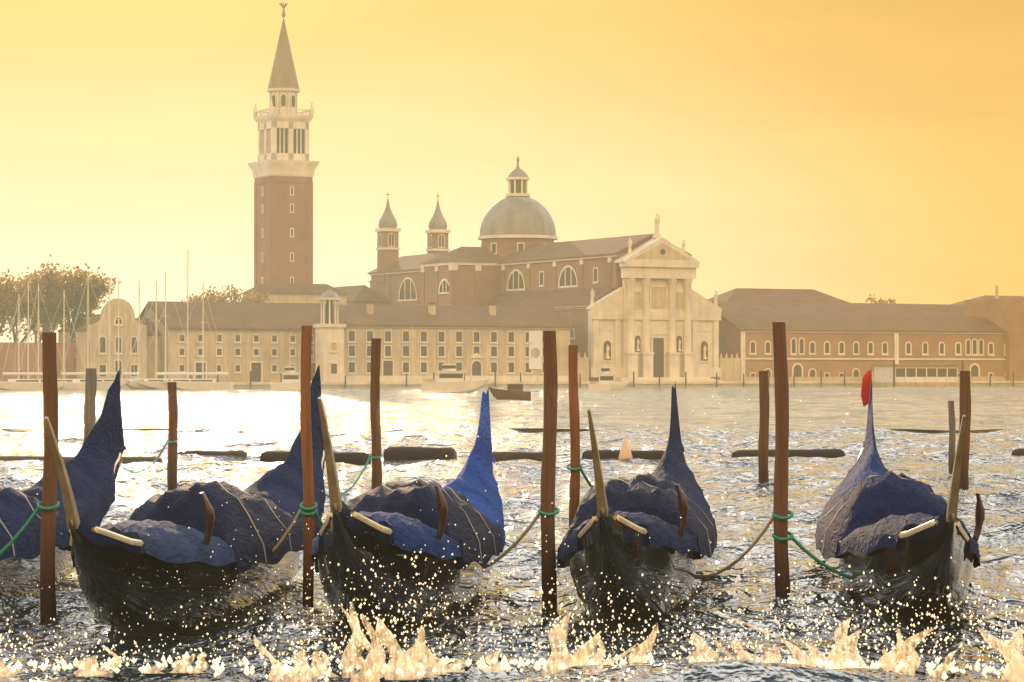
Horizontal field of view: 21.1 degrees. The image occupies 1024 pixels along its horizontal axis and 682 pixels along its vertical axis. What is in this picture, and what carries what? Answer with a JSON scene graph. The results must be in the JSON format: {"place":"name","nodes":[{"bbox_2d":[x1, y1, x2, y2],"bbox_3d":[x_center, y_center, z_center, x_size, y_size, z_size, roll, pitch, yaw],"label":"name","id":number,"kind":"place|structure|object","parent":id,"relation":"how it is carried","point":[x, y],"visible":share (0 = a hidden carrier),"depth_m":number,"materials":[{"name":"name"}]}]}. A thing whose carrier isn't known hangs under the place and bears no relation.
{"place":"outdoors","nodes":[
{"label":"outdoors","id":0,"kind":"place"},
{"bbox_2d":[16,429,1002,431],"bbox_3d":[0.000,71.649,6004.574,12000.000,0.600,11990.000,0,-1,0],"label":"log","id":1,"kind":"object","parent":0,"point":[988,430],"depth_m":135.01,"materials":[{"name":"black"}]},
{"bbox_2d":[0,424,1023,681],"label":"water waves","id":2,"kind":"object","parent":1,"relation":"on","point":[738,498],"depth_m":27.81,"materials":[{"name":"black liquid"}]},
{"bbox_2d":[40,332,58,619],"bbox_3d":[-4.380,1.984,25.909,0.162,4.129,0.192,-1,-1,44],"label":"mooring pole","id":3,"kind":"object","parent":2,"relation":"in","point":[48,611],"visible":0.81,"depth_m":25.88,"materials":[{"name":"brown wood"}]},
{"bbox_2d":[0,369,125,587],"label":"gondola","id":4,"kind":"object","parent":2,"relation":"on","point":[93,466],"visible":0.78,"depth_m":30.27,"materials":[{"name":"fabric"}]},
{"bbox_2d":[83,368,96,442],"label":"mooring pole","id":5,"kind":"object","parent":2,"relation":"in","point":[89,416],"visible":0.46,"depth_m":75.23,"materials":[{"name":"grey wood"}]},
{"bbox_2d":[167,382,177,490],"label":"mooring pole","id":6,"kind":"object","parent":2,"relation":"on","point":[172,456],"visible":0.52,"depth_m":46.57,"materials":[{"name":"brown wood"}]},
{"bbox_2d":[44,365,325,634],"bbox_3d":[-3.049,1.532,27.456,1.539,2.428,11.534,-3,0,7],"label":"gondola","id":7,"kind":"object","parent":2,"relation":"on","point":[150,542],"visible":0.88,"depth_m":25.02,"materials":[{"name":"paint"}]},
{"bbox_2d":[300,326,314,606],"bbox_3d":[-1.986,1.954,26.776,0.134,4.208,0.200,1,-1,-38],"label":"mooring pole","id":8,"kind":"object","parent":2,"relation":"in","point":[306,437],"visible":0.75,"depth_m":26.77,"materials":[{"name":"orange wood"}]},
{"bbox_2d":[370,338,381,489],"bbox_3d":[-2.039,2.094,41.323,0.195,4.264,0.175,0,-1,0],"label":"mooring pole","id":9,"kind":"object","parent":2,"relation":"in","point":[375,419],"visible":0.48,"depth_m":41.26,"materials":[{"name":"brown wood"}]},
{"bbox_2d":[311,388,505,627],"bbox_3d":[-0.962,1.592,27.325,1.539,2.288,11.534,-2,-1,6],"label":"gondola","id":10,"kind":"object","parent":2,"relation":"on","point":[387,524],"visible":0.98,"depth_m":24.55,"materials":[{"name":"paint"}]},
{"bbox_2d":[0,438,852,579],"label":"mooring ropes","id":11,"kind":"object","parent":2,"relation":"on","point":[498,558],"visible":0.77,"depth_m":26.70,"materials":[{"name":"fabric"}]},
{"bbox_2d":[0,438,1023,463],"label":"floating boom logs","id":12,"kind":"object","parent":2,"relation":"on","point":[410,453],"visible":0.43,"depth_m":71.24,"materials":[{"name":"brown wood"}]},
{"bbox_2d":[0,436,1023,681],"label":"water spray droplets","id":13,"kind":"object","parent":2,"relation":"on","point":[1014,672],"visible":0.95,"depth_m":20.74,"materials":[{"name":"white liquid"}]},
{"bbox_2d":[541,331,557,610],"bbox_3d":[0.358,1.979,26.775,0.168,4.158,0.168,-1,-1,42],"label":"mooring pole","id":14,"kind":"object","parent":2,"relation":"on","point":[548,557],"visible":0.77,"depth_m":26.72,"materials":[{"name":"brown wood"}]},
{"bbox_2d":[568,345,579,527],"bbox_3d":[0.763,2.094,33.469,0.151,4.083,0.134,0,-1,0],"label":"mooring pole","id":15,"kind":"object","parent":2,"relation":"in","point":[574,486],"visible":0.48,"depth_m":33.44,"materials":[{"name":"orange wood"}]},
{"bbox_2d":[557,383,717,620],"bbox_3d":[1.314,1.615,28.477,1.539,2.288,11.534,-4,-1,7],"label":"gondola","id":16,"kind":"object","parent":2,"relation":"on","point":[616,524],"visible":0.98,"depth_m":25.36,"materials":[{"name":"paint"}]},
{"bbox_2d":[758,371,768,482],"bbox_3d":[4.916,2.475,53.564,0.231,3.783,0.220,1,-1,-43],"label":"mooring pole","id":17,"kind":"object","parent":2,"relation":"in","point":[763,449],"visible":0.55,"depth_m":53.50,"materials":[{"name":"brown wood"}]},
{"bbox_2d":[772,322,789,596],"bbox_3d":[2.568,1.936,26.098,0.174,4.229,0.172,0,-1,0],"label":"mooring pole","id":18,"kind":"object","parent":2,"relation":"in","point":[780,505],"visible":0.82,"depth_m":26.07,"materials":[{"name":"brown wood"}]},
{"bbox_2d":[815,369,984,615],"bbox_3d":[3.958,1.534,28.480,1.539,2.426,11.534,3,1,4],"label":"gondola","id":19,"kind":"object","parent":2,"relation":"on","point":[873,504],"visible":0.97,"depth_m":25.38,"materials":[{"name":"fabric"}]},
{"bbox_2d":[948,401,955,473],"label":"mooring pole","id":20,"kind":"object","parent":2,"relation":"in","point":[952,433],"visible":0.44,"depth_m":58.75,"materials":[{"name":"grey wood"}]},
{"bbox_2d":[958,371,970,488],"bbox_3d":[8.486,2.454,51.653,0.252,3.782,0.312,1,-1,-45],"label":"mooring pole","id":21,"kind":"object","parent":2,"relation":"on","point":[965,400],"visible":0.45,"depth_m":51.54,"materials":[{"name":"brown wood"}]},
{"bbox_2d":[0,386,1023,431],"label":"water waves","id":22,"kind":"object","parent":1,"relation":"on","point":[626,408],"visible":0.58,"depth_m":169.51,"materials":[{"name":"black"}]},
{"bbox_2d":[0,249,233,389],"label":"sailboats","id":23,"kind":"object","parent":22,"relation":"on","point":[63,383],"visible":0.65,"depth_m":353.44,"materials":[{"name":"white paint"}]},
{"bbox_2d":[271,366,311,390],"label":"boat","id":24,"kind":"object","parent":22,"relation":"on","point":[291,379],"visible":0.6,"depth_m":328.27,"materials":[{"name":"white paint"}]},
{"bbox_2d":[421,364,488,392],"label":"boat","id":25,"kind":"object","parent":22,"relation":"on","point":[450,379],"visible":0.91,"depth_m":300.67,"materials":[{"name":"white paint"}]},
{"bbox_2d":[488,383,530,400],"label":"boat","id":26,"kind":"object","parent":22,"relation":"on","point":[514,391],"visible":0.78,"depth_m":218.83,"materials":[{"name":"black"}]},
{"bbox_2d":[589,361,629,391],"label":"boat","id":27,"kind":"object","parent":22,"relation":"on","point":[606,380],"visible":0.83,"depth_m":314.06,"materials":[{"name":"white paint"}]},
{"bbox_2d":[871,360,963,386],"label":"waterbus station","id":28,"kind":"object","parent":1,"relation":"on","point":[915,375],"visible":0.8,"depth_m":426.29,"materials":[{"name":"grey paint"}]},
{"bbox_2d":[0,0,1023,342],"label":"sky","id":29,"kind":"structure","parent":0,"point":[850,151],"materials":[{"name":"yellow"}]},
{"bbox_2d":[21,371,1023,388],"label":"quay ground","id":30,"kind":"structure","parent":0,"point":[685,381],"depth_m":413.41,"materials":[{"name":"stone"}]},
{"bbox_2d":[241,2,348,304],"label":"campanile","id":31,"kind":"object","parent":30,"relation":"on","point":[283,168],"depth_m":473.60,"materials":[{"name":"brick"}]},
{"bbox_2d":[0,288,740,381],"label":"monastery wings","id":32,"kind":"object","parent":30,"relation":"on","point":[261,342],"visible":0.9,"depth_m":391.96},
{"bbox_2d":[0,254,900,367],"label":"island trees","id":33,"kind":"object","parent":30,"relation":"on","point":[53,285],"visible":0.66,"depth_m":387.20,"materials":[{"name":"green plant"}]},
{"bbox_2d":[335,156,721,380],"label":"church","id":34,"kind":"structure","parent":30,"relation":"on","point":[628,306],"depth_m":427.38,"materials":[{"name":"stone"}]},
{"bbox_2d":[708,286,1023,380],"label":"monastery wing","id":35,"kind":"structure","parent":30,"relation":"on","point":[831,338],"depth_m":446.02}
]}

